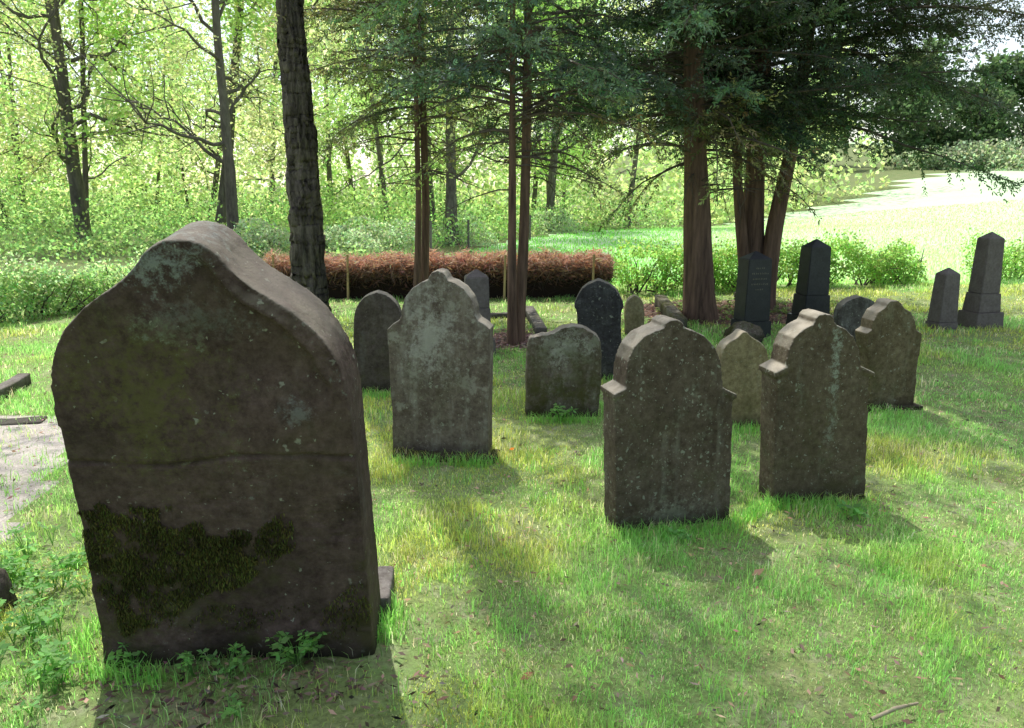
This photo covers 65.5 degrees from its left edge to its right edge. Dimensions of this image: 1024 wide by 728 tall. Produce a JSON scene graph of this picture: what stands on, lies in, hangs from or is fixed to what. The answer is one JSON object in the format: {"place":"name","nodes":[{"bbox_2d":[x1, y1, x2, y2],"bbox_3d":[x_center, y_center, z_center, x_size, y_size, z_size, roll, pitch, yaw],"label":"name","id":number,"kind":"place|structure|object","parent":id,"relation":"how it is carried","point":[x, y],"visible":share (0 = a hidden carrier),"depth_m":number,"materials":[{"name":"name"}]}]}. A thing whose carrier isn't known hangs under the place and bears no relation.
{"place":"outdoors","nodes":[
{"label":"outdoors","id":0,"kind":"place"},
{"bbox_2d":[0,416,67,544],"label":"dirt path","id":1,"kind":"structure","parent":0,"point":[54,445],"depth_m":4.81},
{"bbox_2d":[0,143,1014,283],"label":"forest floor","id":2,"kind":"structure","parent":0,"point":[892,174],"depth_m":69.61,"materials":[{"name":"green plant"}]},
{"bbox_2d":[0,0,74,174],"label":"forest tree","id":3,"kind":"object","parent":2,"relation":"on","point":[8,115],"visible":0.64,"depth_m":26.16,"materials":[{"name":"green plant"}]},
{"bbox_2d":[0,0,118,191],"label":"forest tree","id":4,"kind":"object","parent":2,"relation":"on","point":[53,108],"visible":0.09,"depth_m":44.70,"materials":[{"name":"green plant"}]},
{"bbox_2d":[0,3,134,218],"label":"forest tree","id":5,"kind":"object","parent":2,"relation":"on","point":[32,149],"visible":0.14,"depth_m":42.05,"materials":[{"name":"green plant"}]},
{"bbox_2d":[0,0,141,229],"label":"forest tree","id":6,"kind":"object","parent":2,"relation":"on","point":[20,155],"visible":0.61,"depth_m":32.25,"materials":[{"name":"green plant"}]},
{"bbox_2d":[0,0,144,227],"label":"forest tree","id":7,"kind":"object","parent":2,"relation":"on","point":[9,57],"visible":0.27,"depth_m":38.91,"materials":[{"name":"green plant"}]},
{"bbox_2d":[0,0,205,209],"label":"forest tree","id":8,"kind":"object","parent":2,"relation":"on","point":[101,172],"visible":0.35,"depth_m":34.92,"materials":[{"name":"green plant"}]},
{"bbox_2d":[0,0,206,210],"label":"forest tree","id":9,"kind":"object","parent":2,"relation":"on","point":[105,18],"visible":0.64,"depth_m":24.69,"materials":[{"name":"green plant"}]},
{"bbox_2d":[0,0,217,242],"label":"forest tree","id":10,"kind":"object","parent":2,"relation":"on","point":[74,176],"visible":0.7,"depth_m":23.79,"materials":[{"name":"green plant"}]},
{"bbox_2d":[89,12,145,202],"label":"forest tree","id":11,"kind":"object","parent":2,"relation":"on","point":[130,174],"visible":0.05,"depth_m":102.95,"materials":[{"name":"green plant"}]},
{"bbox_2d":[89,0,247,213],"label":"forest tree","id":12,"kind":"object","parent":2,"relation":"on","point":[158,173],"visible":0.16,"depth_m":49.89,"materials":[{"name":"green plant"}]},
{"bbox_2d":[147,4,192,210],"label":"forest tree","id":13,"kind":"object","parent":2,"relation":"on","point":[170,104],"visible":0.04,"depth_m":92.39,"materials":[{"name":"green plant"}]},
{"bbox_2d":[39,0,333,234],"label":"forest tree","id":14,"kind":"object","parent":2,"relation":"on","point":[224,113],"visible":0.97,"depth_m":21.17,"materials":[{"name":"green plant"}]},
{"bbox_2d":[92,0,281,220],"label":"forest tree","id":15,"kind":"object","parent":2,"relation":"on","point":[217,166],"visible":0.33,"depth_m":38.72,"materials":[{"name":"green plant"}]},
{"bbox_2d":[123,0,280,218],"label":"forest tree","id":16,"kind":"object","parent":2,"relation":"on","point":[169,62],"visible":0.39,"depth_m":46.24,"materials":[{"name":"green plant"}]},
{"bbox_2d":[51,0,398,225],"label":"forest tree","id":17,"kind":"object","parent":2,"relation":"on","point":[238,19],"visible":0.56,"depth_m":23.14,"materials":[{"name":"green plant"}]},
{"bbox_2d":[142,0,374,225],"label":"forest tree","id":18,"kind":"object","parent":2,"relation":"on","point":[277,130],"visible":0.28,"depth_m":29.93,"materials":[{"name":"green plant"}]},
{"bbox_2d":[233,216,290,256],"bbox_3d":[-5.902,-3.149,19.626,2.163,0.988,1.763,0,14,0],"label":"shrub","id":19,"kind":"object","parent":2,"relation":"on","point":[261,237],"visible":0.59,"depth_m":19.37,"materials":[{"name":"green plant"}]},
{"bbox_2d":[206,0,359,222],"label":"forest tree","id":20,"kind":"object","parent":2,"relation":"on","point":[266,160],"visible":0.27,"depth_m":38.05,"materials":[{"name":"green plant"}]},
{"bbox_2d":[281,2,360,213],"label":"forest tree","id":21,"kind":"object","parent":2,"relation":"on","point":[329,172],"visible":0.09,"depth_m":42.75,"materials":[{"name":"green plant"}]},
{"bbox_2d":[307,3,394,205],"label":"forest tree","id":22,"kind":"object","parent":2,"relation":"on","point":[348,162],"visible":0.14,"depth_m":48.28,"materials":[{"name":"green plant"}]},
{"bbox_2d":[323,224,383,255],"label":"shrub","id":23,"kind":"object","parent":2,"relation":"on","point":[355,237],"visible":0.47,"depth_m":19.37,"materials":[{"name":"green plant"}]},
{"bbox_2d":[0,171,716,263],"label":"undergrowth","id":24,"kind":"object","parent":2,"relation":"on","point":[152,221],"visible":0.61,"depth_m":27.38,"materials":[{"name":"green plant"}]},
{"bbox_2d":[348,32,404,210],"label":"forest tree","id":25,"kind":"object","parent":2,"relation":"on","point":[382,150],"visible":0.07,"depth_m":64.79,"materials":[{"name":"green plant"}]},
{"bbox_2d":[342,215,421,251],"bbox_3d":[-3.471,-3.463,21.251,2.679,1.007,1.653,0,14,0],"label":"shrub","id":26,"kind":"object","parent":2,"relation":"on","point":[394,231],"visible":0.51,"depth_m":21.17,"materials":[{"name":"green plant"}]},
{"bbox_2d":[268,0,539,233],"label":"forest tree","id":27,"kind":"object","parent":2,"relation":"on","point":[335,199],"visible":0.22,"depth_m":26.99,"materials":[{"name":"green plant"}]},
{"bbox_2d":[304,1,505,222],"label":"forest tree","id":28,"kind":"object","parent":2,"relation":"on","point":[379,153],"visible":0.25,"depth_m":36.24,"materials":[{"name":"green plant"}]},
{"bbox_2d":[429,221,431,248],"bbox_3d":[-2.006,-3.054,19.691,0.072,0.951,0.065,4,14,16],"label":"fence post","id":29,"kind":"object","parent":2,"relation":"on","point":[430,235],"visible":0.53,"depth_m":19.64,"materials":[{"name":"stone"}]},
{"bbox_2d":[432,15,470,213],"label":"forest tree","id":30,"kind":"object","parent":2,"relation":"on","point":[442,160],"visible":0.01,"depth_m":60.88,"materials":[{"name":"green plant"}]},
{"bbox_2d":[0,0,904,224],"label":"distant wood","id":31,"kind":"object","parent":2,"relation":"on","point":[672,182],"visible":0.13,"depth_m":51.36,"materials":[{"name":"green plant"}]},
{"bbox_2d":[320,0,586,244],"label":"forest tree","id":32,"kind":"object","parent":2,"relation":"on","point":[451,200],"visible":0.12,"depth_m":24.48,"materials":[{"name":"green plant"}]},
{"bbox_2d":[432,209,501,245],"bbox_3d":[-1.656,-4.358,25.300,2.683,1.156,2.369,0,14,0],"label":"shrub","id":33,"kind":"object","parent":2,"relation":"on","point":[474,242],"visible":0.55,"depth_m":24.82,"materials":[{"name":"green plant"}]},
{"bbox_2d":[467,219,469,248],"bbox_3d":[-1.275,-3.757,23.313,0.072,0.951,0.065,4,14,16],"label":"fence post","id":34,"kind":"object","parent":2,"relation":"on","point":[468,237],"visible":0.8,"depth_m":23.28,"materials":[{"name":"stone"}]},
{"bbox_2d":[436,0,628,217],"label":"forest tree","id":35,"kind":"object","parent":2,"relation":"on","point":[534,194],"visible":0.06,"depth_m":39.17,"materials":[{"name":"green plant"}]},
{"bbox_2d":[440,0,645,202],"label":"forest tree","id":36,"kind":"object","parent":2,"relation":"on","point":[578,152],"visible":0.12,"depth_m":33.90,"materials":[{"name":"green plant"}]},
{"bbox_2d":[507,206,587,233],"bbox_3d":[1.460,-5.650,31.058,3.020,1.089,2.123,-11,17,-39],"label":"shrub","id":37,"kind":"object","parent":2,"relation":"on","point":[553,227],"visible":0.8,"depth_m":30.91,"materials":[{"name":"green plant"}]},
{"bbox_2d":[493,2,614,214],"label":"forest tree","id":38,"kind":"object","parent":2,"relation":"on","point":[565,160],"visible":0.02,"depth_m":44.98,"materials":[{"name":"green plant"}]},
{"bbox_2d":[442,0,673,223],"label":"forest tree","id":39,"kind":"object","parent":2,"relation":"on","point":[551,203],"visible":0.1,"depth_m":30.87,"materials":[{"name":"green plant"}]},
{"bbox_2d":[563,1,615,209],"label":"forest tree","id":40,"kind":"object","parent":2,"relation":"on","point":[596,160],"visible":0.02,"depth_m":62.34,"materials":[{"name":"green plant"}]},
{"bbox_2d":[518,0,673,227],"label":"forest tree","id":41,"kind":"object","parent":2,"relation":"on","point":[632,170],"visible":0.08,"depth_m":36.55,"materials":[{"name":"green plant"}]},
{"bbox_2d":[610,200,674,226],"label":"shrub","id":42,"kind":"object","parent":2,"relation":"on","point":[639,223],"visible":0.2,"depth_m":44.31,"materials":[{"name":"green plant"}]},
{"bbox_2d":[707,64,744,181],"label":"forest tree","id":43,"kind":"object","parent":2,"relation":"on","point":[724,162],"depth_m":97.97,"materials":[{"name":"green plant"}]},
{"bbox_2d":[725,66,822,182],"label":"forest tree","id":44,"kind":"object","parent":2,"relation":"on","point":[798,158],"visible":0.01,"depth_m":96.71,"materials":[{"name":"green plant"}]},
{"bbox_2d":[766,33,875,177],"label":"forest tree","id":45,"kind":"object","parent":2,"relation":"on","point":[842,141],"visible":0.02,"depth_m":95.55,"materials":[{"name":"green plant"}]},
{"bbox_2d":[795,67,855,168],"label":"forest tree","id":46,"kind":"object","parent":2,"relation":"on","point":[824,162],"visible":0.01,"depth_m":109.39,"materials":[{"name":"green plant"}]},
{"bbox_2d":[840,39,974,168],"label":"forest tree","id":47,"kind":"object","parent":2,"relation":"on","point":[915,111],"visible":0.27,"depth_m":94.13,"materials":[{"name":"green plant"}]},
{"bbox_2d":[891,145,954,169],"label":"shrub","id":48,"kind":"object","parent":2,"relation":"on","point":[898,162],"visible":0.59,"depth_m":88.59,"materials":[{"name":"green plant"}]},
{"bbox_2d":[893,14,984,151],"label":"forest tree","id":49,"kind":"object","parent":2,"relation":"on","point":[930,133],"visible":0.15,"depth_m":99.32,"materials":[{"name":"green plant"}]},
{"bbox_2d":[916,146,982,170],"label":"shrub","id":50,"kind":"object","parent":2,"relation":"on","point":[967,153],"visible":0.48,"depth_m":87.43,"materials":[{"name":"green plant"}]},
{"bbox_2d":[928,66,1023,152],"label":"forest tree","id":51,"kind":"object","parent":2,"relation":"on","point":[988,130],"visible":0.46,"depth_m":96.99,"materials":[{"name":"green plant"}]},
{"bbox_2d":[937,41,1023,140],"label":"forest tree","id":52,"kind":"object","parent":2,"relation":"on","point":[1003,58],"visible":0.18,"depth_m":103.17,"materials":[{"name":"green plant"}]},
{"bbox_2d":[968,42,1023,160],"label":"forest tree","id":53,"kind":"object","parent":2,"relation":"on","point":[1020,94],"visible":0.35,"depth_m":104.27,"materials":[{"name":"green plant"}]},
{"bbox_2d":[0,277,1023,727],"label":"ground","id":54,"kind":"structure","parent":0,"point":[86,715],"depth_m":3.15,"materials":[{"name":"green plant"}]},
{"bbox_2d":[0,568,17,614],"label":"rock","id":55,"kind":"object","parent":54,"relation":"on","point":[5,585],"visible":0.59,"depth_m":3.14,"materials":[{"name":"stone"}]},
{"bbox_2d":[0,373,30,400],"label":"grave kerb","id":56,"kind":"structure","parent":54,"relation":"on","point":[18,381],"depth_m":6.36,"materials":[{"name":"stone"}]},
{"bbox_2d":[0,416,47,425],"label":"grave kerb","id":57,"kind":"structure","parent":54,"relation":"on","point":[13,421],"depth_m":5.58,"materials":[{"name":"stone"}]},
{"bbox_2d":[0,521,91,716],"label":"ground elder","id":58,"kind":"object","parent":54,"relation":"on","point":[51,652],"visible":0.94,"depth_m":2.98,"materials":[{"name":"green plant"}]},
{"bbox_2d":[108,642,146,669],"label":"weed","id":59,"kind":"object","parent":54,"relation":"on","point":[119,654],"visible":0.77,"depth_m":2.74,"materials":[{"name":"green plant"}]},
{"bbox_2d":[0,242,279,324],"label":"hedge","id":60,"kind":"object","parent":54,"relation":"on","point":[24,287],"visible":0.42,"depth_m":9.59,"materials":[{"name":"green plant"}]},
{"bbox_2d":[175,648,208,676],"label":"weed","id":61,"kind":"object","parent":54,"relation":"on","point":[187,659],"visible":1,"depth_m":2.71,"materials":[{"name":"green plant"}]},
{"bbox_2d":[51,221,380,668],"bbox_3d":[-0.964,0.359,2.691,0.950,1.640,0.299,-1,22,-3],"label":"gravestone","id":62,"kind":"object","parent":54,"relation":"on","point":[206,388],"visible":0.97,"depth_m":2.55,"materials":[{"name":"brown stone"}]},
{"bbox_2d":[199,641,251,675],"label":"weed","id":63,"kind":"object","parent":54,"relation":"on","point":[234,662],"visible":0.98,"depth_m":2.72,"materials":[{"name":"green plant"}]},
{"bbox_2d":[218,693,244,718],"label":"weed","id":64,"kind":"object","parent":54,"relation":"on","point":[230,710],"visible":0.94,"depth_m":2.52,"materials":[{"name":"green plant"}]},
{"bbox_2d":[98,0,455,311],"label":"lawn tree","id":65,"kind":"object","parent":54,"relation":"on","point":[305,218],"visible":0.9,"depth_m":9.03,"materials":[{"name":"brown plant"}]},
{"bbox_2d":[265,629,326,664],"bbox_3d":[-0.760,0.994,2.780,0.208,0.140,0.193,9,16,34],"label":"weed","id":66,"kind":"object","parent":54,"relation":"on","point":[303,650],"visible":0.94,"depth_m":2.76,"materials":[{"name":"green plant"}]},
{"bbox_2d":[353,290,400,391],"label":"gravestone","id":67,"kind":"object","parent":54,"relation":"on","point":[377,315],"visible":0.49,"depth_m":6.27,"materials":[{"name":"stone"}]},
{"bbox_2d":[378,566,393,617],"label":"stone slab","id":68,"kind":"structure","parent":54,"relation":"on","point":[386,578],"depth_m":3.19,"materials":[{"name":"grey stone"}]},
{"bbox_2d":[264,0,560,286],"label":"conifer tree","id":69,"kind":"object","parent":54,"relation":"on","point":[421,250],"visible":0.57,"depth_m":9.65,"materials":[{"name":"green plant"}]},
{"bbox_2d":[262,241,618,299],"bbox_3d":[-0.994,-1.303,11.129,5.095,0.931,0.984,0,14,0],"label":"brushwood hedge","id":70,"kind":"object","parent":54,"relation":"on","point":[551,274],"visible":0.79,"depth_m":10.95,"materials":[{"name":"brown plant"}]},
{"bbox_2d":[387,268,499,463],"bbox_3d":[-0.414,0.068,4.818,0.674,1.271,0.230,2,14,9],"label":"gravestone","id":71,"kind":"object","parent":54,"relation":"on","point":[440,337],"visible":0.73,"depth_m":4.79,"materials":[{"name":"stone"}]},
{"bbox_2d":[464,269,495,355],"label":"gravestone","id":72,"kind":"object","parent":54,"relation":"on","point":[476,281],"visible":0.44,"depth_m":7.42,"materials":[{"name":"stone"}]},
{"bbox_2d":[490,312,506,318],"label":"grave kerb","id":73,"kind":"structure","parent":54,"relation":"on","point":[497,315],"depth_m":9.54,"materials":[{"name":"stone"}]},
{"bbox_2d":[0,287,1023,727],"bbox_3d":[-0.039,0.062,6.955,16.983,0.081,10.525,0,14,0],"label":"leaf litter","id":74,"kind":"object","parent":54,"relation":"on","point":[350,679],"visible":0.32,"depth_m":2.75,"materials":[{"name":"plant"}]},
{"bbox_2d":[526,306,546,333],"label":"grave kerb","id":75,"kind":"structure","parent":54,"relation":"on","point":[533,318],"depth_m":8.98,"materials":[{"name":"stone"}]},
{"bbox_2d":[549,403,576,419],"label":"weed","id":76,"kind":"object","parent":54,"relation":"on","point":[562,410],"visible":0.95,"depth_m":5.55,"materials":[{"name":"green plant"}]},
{"bbox_2d":[525,323,601,416],"bbox_3d":[0.362,0.104,5.669,0.539,0.787,0.135,0,14,0],"label":"gravestone","id":77,"kind":"object","parent":54,"relation":"on","point":[563,365],"visible":0.83,"depth_m":5.60,"materials":[{"name":"stone"}]},
{"bbox_2d":[574,278,623,379],"bbox_3d":[0.731,-0.235,6.704,0.419,0.968,0.136,1,14,6],"label":"gravestone","id":78,"kind":"object","parent":54,"relation":"on","point":[598,305],"visible":0.65,"depth_m":6.60,"materials":[{"name":"stone"}]},
{"bbox_2d":[624,294,643,334],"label":"gravestone","id":79,"kind":"object","parent":54,"relation":"on","point":[634,312],"visible":0.68,"depth_m":8.50,"materials":[{"name":"beige stone"}]},
{"bbox_2d":[493,300,792,347],"bbox_3d":[1.584,-0.553,9.598,5.046,0.033,2.152,-6,15,-24],"label":"soil bed","id":80,"kind":"object","parent":54,"relation":"on","point":[655,312],"visible":0.2,"depth_m":9.80,"materials":[{"name":"brown soil"}]},
{"bbox_2d":[323,0,705,344],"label":"conifer tree","id":81,"kind":"object","parent":80,"relation":"on","point":[509,43],"visible":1,"depth_m":7.57,"materials":[{"name":"green plant"}]},
{"bbox_2d":[515,0,916,323],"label":"conifer tree","id":82,"kind":"object","parent":80,"relation":"on","point":[699,300],"visible":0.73,"depth_m":8.52,"materials":[{"name":"green plant"}]},
{"bbox_2d":[649,294,837,322],"bbox_3d":[2.813,-0.696,9.949,3.836,0.147,1.885,0,14,0],"label":"bed ivy","id":83,"kind":"object","parent":80,"relation":"on","point":[732,311],"visible":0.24,"depth_m":10.15,"materials":[{"name":"green plant"}]},
{"bbox_2d":[578,0,1023,308],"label":"conifer tree","id":84,"kind":"object","parent":80,"relation":"on","point":[902,24],"visible":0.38,"depth_m":9.19,"materials":[{"name":"green plant"}]},
{"bbox_2d":[601,315,736,533],"bbox_3d":[0.763,0.340,3.885,0.660,1.161,0.170,-4,14,-16],"label":"gravestone","id":85,"kind":"object","parent":54,"relation":"on","point":[668,398],"visible":0.85,"depth_m":3.80,"materials":[{"name":"stone"}]},
{"bbox_2d":[654,295,687,327],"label":"grave kerb","id":86,"kind":"structure","parent":54,"relation":"on","point":[665,305],"depth_m":9.55,"materials":[{"name":"stone"}]},
{"bbox_2d":[668,526,691,541],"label":"weed","id":87,"kind":"object","parent":54,"relation":"on","point":[676,532],"visible":0.93,"depth_m":3.75,"materials":[{"name":"green plant"}]},
{"bbox_2d":[715,329,768,427],"bbox_3d":[1.567,0.155,5.445,0.372,0.791,0.127,-2,14,-8],"label":"gravestone","id":88,"kind":"object","parent":54,"relation":"on","point":[742,355],"visible":0.53,"depth_m":5.36,"materials":[{"name":"beige stone"}]},
{"bbox_2d":[722,321,764,341],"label":"gravestone","id":89,"kind":"object","parent":54,"relation":"on","point":[753,331],"visible":0.47,"depth_m":8.08,"materials":[{"name":"stone"}]},
{"bbox_2d":[731,251,771,336],"bbox_3d":[2.547,-0.705,8.424,0.338,0.974,0.270,-3,14,-14],"label":"obelisk","id":90,"kind":"object","parent":54,"relation":"on","point":[752,295],"visible":0.89,"depth_m":8.32,"materials":[{"name":"stone"}]},
{"bbox_2d":[607,228,930,294],"bbox_3d":[4.048,-1.586,12.006,5.627,0.993,0.926,-3,14,-13],"label":"hedge","id":91,"kind":"object","parent":54,"relation":"on","point":[876,267],"visible":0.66,"depth_m":11.98,"materials":[{"name":"green plant"}]},
{"bbox_2d":[786,239,832,324],"bbox_3d":[3.301,-0.836,8.748,0.403,1.067,0.322,-3,14,-14],"label":"obelisk","id":92,"kind":"object","parent":54,"relation":"on","point":[812,284],"visible":0.68,"depth_m":8.64,"materials":[{"name":"stone"}]},
{"bbox_2d":[759,309,874,505],"bbox_3d":[1.593,0.283,4.191,0.593,1.142,0.181,-3,14,-11],"label":"gravestone","id":93,"kind":"object","parent":54,"relation":"on","point":[815,375],"visible":0.83,"depth_m":4.11,"materials":[{"name":"grey stone"}]},
{"bbox_2d":[836,499,869,519],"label":"weed","id":94,"kind":"object","parent":54,"relation":"on","point":[853,510],"visible":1,"depth_m":3.99,"materials":[{"name":"green plant"}]},
{"bbox_2d":[833,295,874,341],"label":"gravestone","id":95,"kind":"object","parent":54,"relation":"on","point":[849,312],"visible":0.34,"depth_m":8.06,"materials":[{"name":"grey stone"}]},
{"bbox_2d":[855,298,922,412],"bbox_3d":[2.765,-0.011,5.835,0.507,0.933,0.202,-3,14,-12],"label":"gravestone","id":96,"kind":"object","parent":54,"relation":"on","point":[888,335],"visible":0.67,"depth_m":5.77,"materials":[{"name":"grey stone"}]},
{"bbox_2d":[870,702,918,720],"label":"fallen twig","id":97,"kind":"object","parent":54,"relation":"on","point":[887,712],"visible":1,"depth_m":2.51,"materials":[{"name":"brown wood"}]},
{"bbox_2d":[926,268,960,329],"bbox_3d":[4.792,-0.689,8.825,0.260,0.760,0.208,-3,14,-14],"label":"obelisk","id":98,"kind":"object","parent":54,"relation":"on","point":[943,308],"visible":0.85,"depth_m":8.76,"materials":[{"name":"stone"}]},
{"bbox_2d":[957,232,1004,328],"bbox_3d":[5.316,-0.908,8.952,0.381,1.146,0.305,-3,14,-14],"label":"obelisk","id":99,"kind":"object","parent":54,"relation":"on","point":[982,303],"visible":0.86,"depth_m":8.88,"materials":[{"name":"stone"}]},
{"bbox_2d":[959,228,1023,280],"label":"hedge","id":100,"kind":"object","parent":54,"relation":"on","point":[1014,258],"visible":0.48,"depth_m":13.00,"materials":[{"name":"green plant"}]},
{"bbox_2d":[0,0,1023,189],"label":"sky","id":101,"kind":"structure","parent":0,"point":[1011,44],"materials":[{"name":"white"}]},
{"bbox_2d":[441,142,1023,283],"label":"meadow","id":102,"kind":"structure","parent":0,"point":[941,191],"depth_m":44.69,"materials":[{"name":"green plant"}]},
{"bbox_2d":[944,139,1014,170],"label":"shrub","id":103,"kind":"object","parent":102,"relation":"on","point":[989,150],"visible":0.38,"depth_m":88.23,"materials":[{"name":"green plant"}]},
{"bbox_2d":[973,136,1023,170],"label":"shrub","id":104,"kind":"object","parent":102,"relation":"on","point":[1018,154],"visible":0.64,"depth_m":87.33,"materials":[{"name":"green plant"}]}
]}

